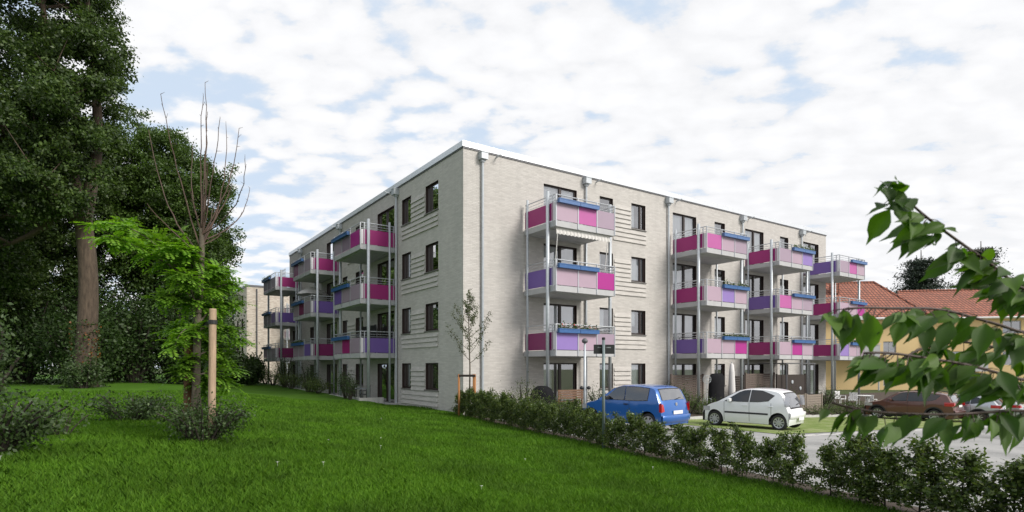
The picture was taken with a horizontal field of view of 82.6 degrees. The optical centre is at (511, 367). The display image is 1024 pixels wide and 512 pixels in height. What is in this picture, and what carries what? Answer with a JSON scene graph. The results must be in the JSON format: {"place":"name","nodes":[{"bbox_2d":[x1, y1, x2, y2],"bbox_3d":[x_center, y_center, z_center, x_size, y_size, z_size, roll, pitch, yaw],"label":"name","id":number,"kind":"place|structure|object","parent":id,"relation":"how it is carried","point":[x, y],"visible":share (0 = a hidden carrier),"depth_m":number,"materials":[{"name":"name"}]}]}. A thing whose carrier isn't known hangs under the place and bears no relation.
{"place":"outdoors","nodes":[
{"label":"outdoors","id":0,"kind":"place"},
{"bbox_2d":[0,374,907,511],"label":"lawn","id":1,"kind":"structure","parent":0,"point":[268,389],"depth_m":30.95,"materials":[{"name":"green plant"}]},
{"bbox_2d":[0,302,47,415],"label":"shrub","id":2,"kind":"object","parent":1,"relation":"on","point":[5,377],"visible":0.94,"depth_m":8.84,"materials":[{"name":"green plant"}]},
{"bbox_2d":[0,142,58,310],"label":"broadleaf tree","id":3,"kind":"object","parent":1,"relation":"on","point":[13,275],"visible":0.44,"depth_m":31.99,"materials":[{"name":"green plant"}]},
{"bbox_2d":[0,140,72,334],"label":"broadleaf tree","id":4,"kind":"object","parent":1,"relation":"on","point":[58,262],"visible":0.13,"depth_m":37.17,"materials":[{"name":"green plant"}]},
{"bbox_2d":[0,251,77,383],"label":"wood edge shrub","id":5,"kind":"object","parent":1,"relation":"on","point":[26,377],"visible":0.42,"depth_m":36.74,"materials":[{"name":"green plant"}]},
{"bbox_2d":[0,384,106,454],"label":"shrub","id":6,"kind":"object","parent":1,"relation":"on","point":[16,433],"visible":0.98,"depth_m":7.09,"materials":[{"name":"green plant"}]},
{"bbox_2d":[32,403,95,435],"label":"shrub","id":7,"kind":"object","parent":1,"relation":"on","point":[66,426],"visible":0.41,"depth_m":9.10,"materials":[{"name":"green plant"}]},
{"bbox_2d":[0,0,143,387],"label":"broadleaf tree","id":8,"kind":"object","parent":1,"relation":"on","point":[53,92],"visible":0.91,"depth_m":28.00,"materials":[{"name":"green plant"}]},
{"bbox_2d":[3,109,144,312],"bbox_3d":[-31.140,-8.265,40.889,10.039,19.169,10.417,0,0,0],"label":"broadleaf tree","id":9,"kind":"object","parent":1,"relation":"on","point":[66,239],"visible":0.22,"depth_m":39.81,"materials":[{"name":"green plant"}]},
{"bbox_2d":[13,295,136,384],"bbox_3d":[-26.250,-1.822,35.473,6.273,5.953,5.689,0,0,34],"label":"wood edge shrub","id":10,"kind":"object","parent":1,"relation":"on","point":[61,347],"visible":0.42,"depth_m":34.90,"materials":[{"name":"green plant"}]},
{"bbox_2d":[55,351,115,388],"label":"shrub","id":11,"kind":"object","parent":1,"relation":"on","point":[89,376],"visible":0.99,"depth_m":27.78,"materials":[{"name":"green plant"}]},
{"bbox_2d":[30,246,150,381],"bbox_3d":[-28.962,-3.865,40.891,8.644,10.015,7.526,0,0,0],"label":"wood edge shrub","id":12,"kind":"object","parent":1,"relation":"on","point":[102,296],"visible":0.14,"depth_m":39.23,"materials":[{"name":"green plant"}]},
{"bbox_2d":[70,275,184,383],"bbox_3d":[-25.322,-2.541,39.189,7.921,7.373,6.151,0,0,0],"label":"wood edge shrub","id":13,"kind":"object","parent":1,"relation":"on","point":[138,366],"visible":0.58,"depth_m":38.34,"materials":[{"name":"green plant"}]},
{"bbox_2d":[72,389,182,422],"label":"shrub","id":14,"kind":"object","parent":1,"relation":"on","point":[133,412],"visible":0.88,"depth_m":11.46,"materials":[{"name":"green plant"}]},
{"bbox_2d":[81,103,223,380],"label":"broadleaf tree","id":15,"kind":"object","parent":1,"relation":"on","point":[141,145],"visible":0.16,"depth_m":41.75,"materials":[{"name":"green plant"}]},
{"bbox_2d":[73,81,257,432],"bbox_3d":[-5.260,-1.627,9.064,2.785,5.749,2.013,0,0,0],"label":"robinia tree","id":16,"kind":"object","parent":1,"relation":"on","point":[176,250],"visible":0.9,"depth_m":9.01,"materials":[{"name":"green plant"}]},
{"bbox_2d":[103,142,246,321],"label":"broadleaf tree","id":17,"kind":"object","parent":1,"relation":"on","point":[172,189],"visible":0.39,"depth_m":41.46,"materials":[{"name":"green plant"}]},
{"bbox_2d":[183,338,192,436],"bbox_3d":[-5.113,0.380,9.200,0.146,1.722,0.129,0,0,0],"label":"tree stake","id":18,"kind":"object","parent":1,"relation":"on","point":[186,384],"visible":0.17,"depth_m":9.15,"materials":[{"name":"brown wood"}]},
{"bbox_2d":[131,253,259,383],"bbox_3d":[-22.331,-3.599,40.455,8.725,9.838,6.586,0,0,0],"label":"wood edge shrub","id":19,"kind":"object","parent":1,"relation":"on","point":[177,316],"visible":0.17,"depth_m":39.42,"materials":[{"name":"green plant"}]},
{"bbox_2d":[158,314,249,386],"bbox_3d":[-20.602,-1.621,39.669,5.460,6.019,4.936,0,0,36],"label":"wood edge shrub","id":20,"kind":"object","parent":1,"relation":"on","point":[219,346],"visible":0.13,"depth_m":39.18,"materials":[{"name":"green plant"}]},
{"bbox_2d":[140,386,268,442],"bbox_3d":[-4.585,0.748,8.735,1.796,0.942,1.217,0,0,0],"label":"shrub","id":21,"kind":"object","parent":1,"relation":"on","point":[178,415],"visible":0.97,"depth_m":8.63,"materials":[{"name":"green plant"}]},
{"bbox_2d":[200,308,216,439],"bbox_3d":[-4.694,0.190,8.914,0.458,2.153,0.128,0,0,23],"label":"tree stake","id":22,"kind":"object","parent":1,"relation":"on","point":[211,322],"visible":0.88,"depth_m":8.81,"materials":[{"name":"brown wood"}]},
{"bbox_2d":[227,349,268,385],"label":"wood edge shrub","id":23,"kind":"object","parent":1,"relation":"on","point":[255,368],"visible":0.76,"depth_m":43.45,"materials":[{"name":"green plant"}]},
{"bbox_2d":[272,347,296,386],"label":"terrace shrub","id":24,"kind":"object","parent":1,"relation":"on","point":[284,367],"visible":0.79,"depth_m":41.59,"materials":[{"name":"green plant"}]},
{"bbox_2d":[303,379,333,392],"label":"terrace shrub","id":25,"kind":"object","parent":1,"relation":"on","point":[313,385],"visible":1,"depth_m":33.66,"materials":[{"name":"green plant"}]},
{"bbox_2d":[341,375,359,399],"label":"terrace shrub","id":26,"kind":"object","parent":1,"relation":"on","point":[351,390],"visible":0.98,"depth_m":29.52,"materials":[{"name":"green plant"}]},
{"bbox_2d":[819,176,1023,455],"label":"cherry tree","id":27,"kind":"object","parent":1,"relation":"on","point":[925,372],"visible":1,"depth_m":1.45,"materials":[{"name":"green plant"}]},
{"bbox_2d":[37,368,958,417],"bbox_3d":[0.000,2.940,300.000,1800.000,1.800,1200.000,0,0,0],"label":"ground","id":28,"kind":"structure","parent":0,"point":[861,391],"depth_m":50.98,"materials":[{"name":"green plant"}]},
{"bbox_2d":[227,285,289,383],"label":"apartment block","id":29,"kind":"structure","parent":28,"relation":"on","point":[256,296],"depth_m":69.52,"materials":[{"name":"brick"}]},
{"bbox_2d":[500,377,545,404],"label":"garden shrub","id":30,"kind":"object","parent":28,"relation":"on","point":[521,394],"visible":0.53,"depth_m":23.40,"materials":[{"name":"green plant"}]},
{"bbox_2d":[261,140,864,411],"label":"apartment block","id":31,"kind":"structure","parent":28,"relation":"on","point":[412,258],"depth_m":30.60,"materials":[{"name":"brick"}]},
{"bbox_2d":[328,364,336,394],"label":"balcony door","id":32,"kind":"structure","parent":31,"relation":"in","point":[330,366],"depth_m":40.67,"materials":[{"name":"black"}]},
{"bbox_2d":[379,364,393,402],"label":"balcony door","id":33,"kind":"structure","parent":31,"relation":"in","point":[383,368],"depth_m":32.62,"materials":[{"name":"black"}]},
{"bbox_2d":[379,311,393,338],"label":"balcony door","id":34,"kind":"structure","parent":31,"relation":"in","point":[384,317],"depth_m":32.62,"materials":[{"name":"black glass"}]},
{"bbox_2d":[379,259,393,300],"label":"balcony door","id":35,"kind":"structure","parent":31,"relation":"in","point":[384,267],"depth_m":32.62,"materials":[{"name":"black"}]},
{"bbox_2d":[379,207,393,247],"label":"balcony door","id":36,"kind":"structure","parent":31,"relation":"in","point":[386,217],"depth_m":32.37,"materials":[{"name":"black"}]},
{"bbox_2d":[400,363,410,388],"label":"window","id":37,"kind":"structure","parent":31,"relation":"in","point":[407,366],"depth_m":30.17,"materials":[{"name":"black glass"}]},
{"bbox_2d":[400,308,410,334],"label":"window","id":38,"kind":"structure","parent":31,"relation":"in","point":[407,312],"depth_m":30.17,"materials":[{"name":"black"}]},
{"bbox_2d":[400,252,410,280],"bbox_3d":[-5.382,-5.176,29.979,0.235,1.362,1.200,0,0,-34],"label":"window","id":39,"kind":"structure","parent":31,"relation":"in","point":[407,262],"depth_m":30.17,"materials":[{"name":"black"}]},
{"bbox_2d":[400,197,410,226],"bbox_3d":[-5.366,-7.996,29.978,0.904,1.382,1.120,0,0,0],"label":"window","id":40,"kind":"structure","parent":31,"relation":"in","point":[407,211],"depth_m":30.17,"materials":[{"name":"black glass"}]},
{"bbox_2d":[424,363,437,391],"bbox_3d":[-3.752,0.464,27.598,0.235,1.322,1.430,0,0,-34],"label":"window","id":41,"kind":"structure","parent":31,"relation":"in","point":[432,368],"depth_m":27.81,"materials":[{"name":"black glass"}]},
{"bbox_2d":[424,303,438,331],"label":"window","id":42,"kind":"structure","parent":31,"relation":"in","point":[432,309],"depth_m":27.81,"materials":[{"name":"black"}]},
{"bbox_2d":[424,242,438,273],"bbox_3d":[-3.752,-5.176,27.598,0.235,1.362,1.430,0,0,-34],"label":"window","id":43,"kind":"structure","parent":31,"relation":"in","point":[432,250],"depth_m":27.81,"materials":[{"name":"black"}]},
{"bbox_2d":[424,182,438,215],"bbox_3d":[-3.752,-7.996,27.598,0.235,1.382,1.430,0,0,-34],"label":"window","id":44,"kind":"structure","parent":31,"relation":"in","point":[432,191],"depth_m":27.81,"materials":[{"name":"black glass"}]},
{"bbox_2d":[544,363,574,403],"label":"balcony door","id":45,"kind":"structure","parent":31,"relation":"in","point":[559,364],"depth_m":28.22,"materials":[{"name":"black"}]},
{"bbox_2d":[544,303,574,350],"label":"balcony door","id":46,"kind":"structure","parent":31,"relation":"in","point":[558,314],"depth_m":28.32,"materials":[{"name":"black"}]},
{"bbox_2d":[544,244,574,286],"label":"balcony door","id":47,"kind":"structure","parent":31,"relation":"in","point":[565,253],"depth_m":28.34,"materials":[{"name":"black"}]},
{"bbox_2d":[544,184,574,222],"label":"balcony door","id":48,"kind":"structure","parent":31,"relation":"in","point":[552,190],"depth_m":28.23,"materials":[{"name":"black"}]},
{"bbox_2d":[631,363,643,383],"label":"window","id":49,"kind":"structure","parent":31,"relation":"in","point":[637,370],"depth_m":31.38,"materials":[{"name":"black"}]},
{"bbox_2d":[631,310,646,335],"bbox_3d":[6.704,-2.356,31.242,1.170,1.342,0.332,0,0,-34],"label":"window","id":50,"kind":"structure","parent":31,"relation":"in","point":[639,333],"depth_m":31.34,"materials":[{"name":"black"}]},
{"bbox_2d":[631,257,646,283],"bbox_3d":[6.704,-5.176,31.242,1.170,1.362,0.332,0,0,-34],"label":"window","id":51,"kind":"structure","parent":31,"relation":"in","point":[637,264],"depth_m":31.36,"materials":[{"name":"black"}]},
{"bbox_2d":[631,204,646,231],"bbox_3d":[6.704,-7.996,31.242,1.170,1.382,0.332,0,0,-34],"label":"window","id":52,"kind":"structure","parent":31,"relation":"in","point":[632,205],"depth_m":31.34,"materials":[{"name":"black"}]},
{"bbox_2d":[673,364,694,398],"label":"balcony door","id":53,"kind":"structure","parent":31,"relation":"in","point":[682,369],"depth_m":33.65,"materials":[{"name":"black"}]},
{"bbox_2d":[673,314,694,353],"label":"balcony door","id":54,"kind":"structure","parent":31,"relation":"in","point":[685,323],"depth_m":33.49,"materials":[{"name":"black"}]},
{"bbox_2d":[673,263,694,303],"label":"balcony door","id":55,"kind":"structure","parent":31,"relation":"in","point":[678,265],"depth_m":33.37,"materials":[{"name":"black"}]},
{"bbox_2d":[673,213,694,251],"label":"balcony door","id":56,"kind":"structure","parent":31,"relation":"in","point":[681,223],"depth_m":33.46,"materials":[{"name":"black"}]},
{"bbox_2d":[745,229,761,264],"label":"balcony door","id":57,"kind":"structure","parent":31,"relation":"in","point":[754,236],"depth_m":37.33,"materials":[{"name":"black"}]},
{"bbox_2d":[826,281,928,389],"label":"yellow house","id":58,"kind":"structure","parent":28,"relation":"on","point":[874,294],"depth_m":52.85,"materials":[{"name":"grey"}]},
{"bbox_2d":[886,252,957,293],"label":"tree","id":59,"kind":"object","parent":28,"relation":"on","point":[915,273],"visible":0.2,"depth_m":71.28,"materials":[{"name":"green plant"}]},
{"bbox_2d":[897,289,1023,388],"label":"yellow house","id":60,"kind":"structure","parent":28,"relation":"on","point":[942,298],"depth_m":56.57,"materials":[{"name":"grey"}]},
{"bbox_2d":[0,0,1023,367],"label":"sky","id":61,"kind":"structure","parent":0,"point":[792,111],"materials":[{"name":"white"}]},
{"bbox_2d":[464,415,934,511],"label":"planting bed","id":62,"kind":"object","parent":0,"point":[888,504],"visible":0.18,"depth_m":10.46,"materials":[{"name":"soil"}]},
{"bbox_2d":[445,289,492,415],"bbox_3d":[-1.715,-0.576,23.169,1.874,5.152,1.502,0,0,0],"label":"young tree","id":63,"kind":"object","parent":62,"relation":"on","point":[470,317],"visible":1,"depth_m":23.17,"materials":[{"name":"green plant"}]},
{"bbox_2d":[486,395,499,421],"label":"hedge plant","id":64,"kind":"object","parent":62,"relation":"on","point":[492,402],"visible":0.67,"depth_m":20.46,"materials":[{"name":"green plant"}]},
{"bbox_2d":[491,390,510,424],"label":"hedge plant","id":65,"kind":"object","parent":62,"relation":"on","point":[502,398],"visible":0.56,"depth_m":19.95,"materials":[{"name":"green plant"}]},
{"bbox_2d":[498,397,515,422],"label":"hedge plant","id":66,"kind":"object","parent":62,"relation":"on","point":[505,412],"visible":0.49,"depth_m":19.52,"materials":[{"name":"green plant"}]},
{"bbox_2d":[513,396,536,427],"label":"hedge plant","id":67,"kind":"object","parent":62,"relation":"on","point":[519,410],"visible":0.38,"depth_m":18.58,"materials":[{"name":"green plant"}]},
{"bbox_2d":[517,399,540,430],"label":"hedge plant","id":68,"kind":"object","parent":62,"relation":"on","point":[525,406],"visible":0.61,"depth_m":18.12,"materials":[{"name":"green plant"}]},
{"bbox_2d":[525,399,547,428],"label":"hedge plant","id":69,"kind":"object","parent":62,"relation":"on","point":[533,414],"visible":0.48,"depth_m":17.73,"materials":[{"name":"green plant"}]},
{"bbox_2d":[529,400,556,432],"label":"hedge plant","id":70,"kind":"object","parent":62,"relation":"on","point":[540,408],"visible":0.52,"depth_m":17.22,"materials":[{"name":"green plant"}]},
{"bbox_2d":[539,402,559,435],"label":"hedge plant","id":71,"kind":"object","parent":62,"relation":"on","point":[551,411],"visible":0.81,"depth_m":16.75,"materials":[{"name":"green plant"}]},
{"bbox_2d":[550,407,573,436],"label":"hedge plant","id":72,"kind":"object","parent":62,"relation":"on","point":[561,413],"visible":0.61,"depth_m":16.29,"materials":[{"name":"green plant"}]},
{"bbox_2d":[561,397,582,437],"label":"hedge plant","id":73,"kind":"object","parent":62,"relation":"on","point":[571,414],"visible":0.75,"depth_m":15.88,"materials":[{"name":"green plant"}]},
{"bbox_2d":[569,406,594,441],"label":"hedge plant","id":74,"kind":"object","parent":62,"relation":"on","point":[581,416],"visible":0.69,"depth_m":15.35,"materials":[{"name":"green plant"}]},
{"bbox_2d":[582,409,615,444],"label":"hedge plant","id":75,"kind":"object","parent":62,"relation":"on","point":[591,420],"visible":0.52,"depth_m":14.83,"materials":[{"name":"green plant"}]},
{"bbox_2d":[588,412,615,443],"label":"hedge plant","id":76,"kind":"object","parent":62,"relation":"on","point":[599,429],"visible":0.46,"depth_m":14.38,"materials":[{"name":"green plant"}]},
{"bbox_2d":[594,337,614,447],"bbox_3d":[2.228,0.692,14.014,0.520,2.816,0.102,0,0,-7],"label":"street sign","id":77,"kind":"object","parent":62,"relation":"on","point":[603,349],"visible":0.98,"depth_m":13.98,"materials":[{"name":"grey metal"}]},
{"bbox_2d":[599,411,630,448],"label":"hedge plant","id":78,"kind":"object","parent":62,"relation":"on","point":[617,429],"visible":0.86,"depth_m":13.79,"materials":[{"name":"green plant"}]},
{"bbox_2d":[616,408,644,451],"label":"hedge plant","id":79,"kind":"object","parent":62,"relation":"on","point":[630,428],"visible":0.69,"depth_m":13.40,"materials":[{"name":"green plant"}]},
{"bbox_2d":[627,415,659,456],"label":"hedge plant","id":80,"kind":"object","parent":62,"relation":"on","point":[640,425],"visible":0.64,"depth_m":12.83,"materials":[{"name":"green plant"}]},
{"bbox_2d":[644,419,673,459],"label":"hedge plant","id":81,"kind":"object","parent":62,"relation":"on","point":[661,439],"visible":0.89,"depth_m":12.36,"materials":[{"name":"green plant"}]},
{"bbox_2d":[661,423,702,461],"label":"hedge plant","id":82,"kind":"object","parent":62,"relation":"on","point":[677,431],"visible":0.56,"depth_m":11.88,"materials":[{"name":"green plant"}]},
{"bbox_2d":[676,421,715,467],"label":"hedge plant","id":83,"kind":"object","parent":62,"relation":"on","point":[694,439],"visible":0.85,"depth_m":11.43,"materials":[{"name":"green plant"}]},
{"bbox_2d":[695,426,736,472],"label":"hedge plant","id":84,"kind":"object","parent":62,"relation":"on","point":[721,447],"visible":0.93,"depth_m":10.87,"materials":[{"name":"green plant"}]},
{"bbox_2d":[720,421,762,476],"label":"hedge plant","id":85,"kind":"object","parent":62,"relation":"on","point":[745,449],"visible":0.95,"depth_m":10.28,"materials":[{"name":"green plant"}]},
{"bbox_2d":[748,430,795,483],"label":"hedge plant","id":86,"kind":"object","parent":62,"relation":"on","point":[767,451],"visible":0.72,"depth_m":9.91,"materials":[{"name":"green plant"}]},
{"bbox_2d":[765,428,820,488],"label":"hedge plant","id":87,"kind":"object","parent":62,"relation":"on","point":[797,443],"visible":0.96,"depth_m":9.40,"materials":[{"name":"green plant"}]},
{"bbox_2d":[802,439,857,498],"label":"hedge plant","id":88,"kind":"object","parent":62,"relation":"on","point":[827,454],"visible":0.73,"depth_m":8.85,"materials":[{"name":"green plant"}]},
{"bbox_2d":[821,430,888,501],"bbox_3d":[5.092,1.464,8.474,0.967,1.162,0.870,0,0,-7],"label":"hedge plant","id":89,"kind":"object","parent":62,"relation":"on","point":[854,463],"visible":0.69,"depth_m":8.44,"materials":[{"name":"green plant"}]},
{"bbox_2d":[842,440,916,508],"bbox_3d":[5.143,1.530,8.108,0.789,1.019,0.897,0,0,-38],"label":"hedge plant","id":90,"kind":"object","parent":62,"relation":"on","point":[883,460],"visible":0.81,"depth_m":8.03,"materials":[{"name":"green plant"}]},
{"bbox_2d":[877,433,959,511],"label":"hedge plant","id":91,"kind":"object","parent":62,"relation":"on","point":[922,459],"visible":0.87,"depth_m":7.56,"materials":[{"name":"green plant"}]},
{"bbox_2d":[917,444,1012,511],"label":"hedge plant","id":92,"kind":"object","parent":62,"relation":"on","point":[969,467],"visible":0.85,"depth_m":7.16,"materials":[{"name":"green plant"}]},
{"bbox_2d":[971,454,1023,511],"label":"hedge plant","id":93,"kind":"object","parent":62,"relation":"on","point":[1013,473],"visible":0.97,"depth_m":6.81,"materials":[{"name":"green plant"}]},
{"bbox_2d":[557,391,903,417],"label":"garden strip","id":94,"kind":"object","parent":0,"point":[879,395],"visible":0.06,"depth_m":40.40,"materials":[{"name":"plant"}]},
{"bbox_2d":[530,386,554,405],"bbox_3d":[1.288,1.391,24.753,1.087,1.223,0.832,0,0,0],"label":"barbecue","id":95,"kind":"object","parent":94,"relation":"on","point":[547,390],"visible":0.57,"depth_m":24.45,"materials":[{"name":"black metal"}]},
{"bbox_2d":[556,389,582,406],"bbox_3d":[2.555,1.510,26.886,1.500,0.980,0.510,0,0,-34],"label":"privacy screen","id":96,"kind":"object","parent":94,"relation":"on","point":[573,393],"visible":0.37,"depth_m":26.69,"materials":[{"name":"brown wood"}]},
{"bbox_2d":[580,338,590,403],"bbox_3d":[3.043,0.476,24.247,0.454,3.372,0.260,0,0,0],"label":"lamp post","id":97,"kind":"object","parent":94,"relation":"on","point":[584,341],"visible":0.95,"depth_m":24.20,"materials":[{"name":"metal"}]},
{"bbox_2d":[670,374,703,402],"bbox_3d":[9.684,1.635,32.196,2.728,2.530,0.090,0,0,-34],"label":"privacy screen","id":98,"kind":"object","parent":94,"relation":"on","point":[681,379],"visible":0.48,"depth_m":32.28,"materials":[{"name":"brown wood"}]},
{"bbox_2d":[708,373,724,404],"bbox_3d":[10.902,1.244,31.090,1.211,1.840,0.592,0,0,-44],"label":"covered furniture","id":99,"kind":"object","parent":94,"relation":"on","point":[716,386],"visible":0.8,"depth_m":30.76,"materials":[{"name":"black fabric"}]},
{"bbox_2d":[728,362,734,394],"bbox_3d":[11.879,0.959,31.517,0.497,2.500,0.497,0,0,0],"label":"parasol","id":100,"kind":"object","parent":94,"relation":"on","point":[731,385],"visible":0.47,"depth_m":31.39,"materials":[{"name":"grey fabric"}]},
{"bbox_2d":[744,372,774,388],"bbox_3d":[15.055,1.715,35.388,3.030,2.770,0.090,0,0,-34],"label":"privacy screen","id":101,"kind":"object","parent":94,"relation":"on","point":[757,379],"visible":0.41,"depth_m":35.27,"materials":[{"name":"brown wood"}]},
{"bbox_2d":[776,374,805,394],"bbox_3d":[17.008,1.800,35.503,3.205,2.800,0.105,0,0,-34],"label":"privacy screen","id":102,"kind":"object","parent":94,"relation":"on","point":[798,381],"visible":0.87,"depth_m":35.63,"materials":[{"name":"brown wood"}]},
{"bbox_2d":[806,393,822,410],"bbox_3d":[17.610,2.490,33.986,1.738,1.920,0.090,0,0,-34],"label":"fence","id":103,"kind":"object","parent":94,"relation":"on","point":[814,398],"visible":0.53,"depth_m":33.98,"materials":[{"name":"brown wood"}]},
{"bbox_2d":[503,418,1023,511],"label":"road","id":104,"kind":"structure","parent":0,"point":[994,450],"depth_m":15.84,"materials":[{"name":"grey asphalt"}]},
{"bbox_2d":[582,380,690,428],"bbox_3d":[4.111,1.219,19.756,1.999,1.602,3.561,0,0,-42],"label":"parked car","id":105,"kind":"object","parent":104,"relation":"on","point":[669,404],"visible":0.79,"depth_m":18.68,"materials":[{"name":"blue paint"}]},
{"bbox_2d":[690,414,987,435],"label":"kerb","id":106,"kind":"structure","parent":104,"relation":"on","point":[701,417],"depth_m":25.61,"materials":[{"name":"concrete"}]},
{"bbox_2d":[685,416,961,433],"bbox_3d":[33.644,2.969,39.446,64.799,1.651,6.000,0,0,-34],"label":"parking area","id":107,"kind":"object","parent":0,"point":[811,425],"visible":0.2,"depth_m":23.09,"materials":[{"name":"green plant"}]},
{"bbox_2d":[703,388,805,429],"bbox_3d":[8.991,1.494,21.813,3.467,1.473,1.986,0,0,44],"label":"parked car","id":108,"kind":"object","parent":107,"relation":"on","point":[778,409],"visible":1,"depth_m":20.95,"materials":[{"name":"white paint"}]},
{"bbox_2d":[864,390,965,419],"bbox_3d":[22.110,2.065,32.195,2.196,1.654,4.549,0,0,-38],"label":"parked car","id":109,"kind":"object","parent":107,"relation":"on","point":[910,401],"visible":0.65,"depth_m":31.29,"materials":[{"name":"brown metal"}]},
{"bbox_2d":[921,393,1008,420],"bbox_3d":[24.619,2.202,32.383,2.174,1.555,4.579,0,0,-38],"label":"parked car","id":110,"kind":"object","parent":107,"relation":"on","point":[970,405],"visible":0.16,"depth_m":30.77,"materials":[{"name":"silver metal"}]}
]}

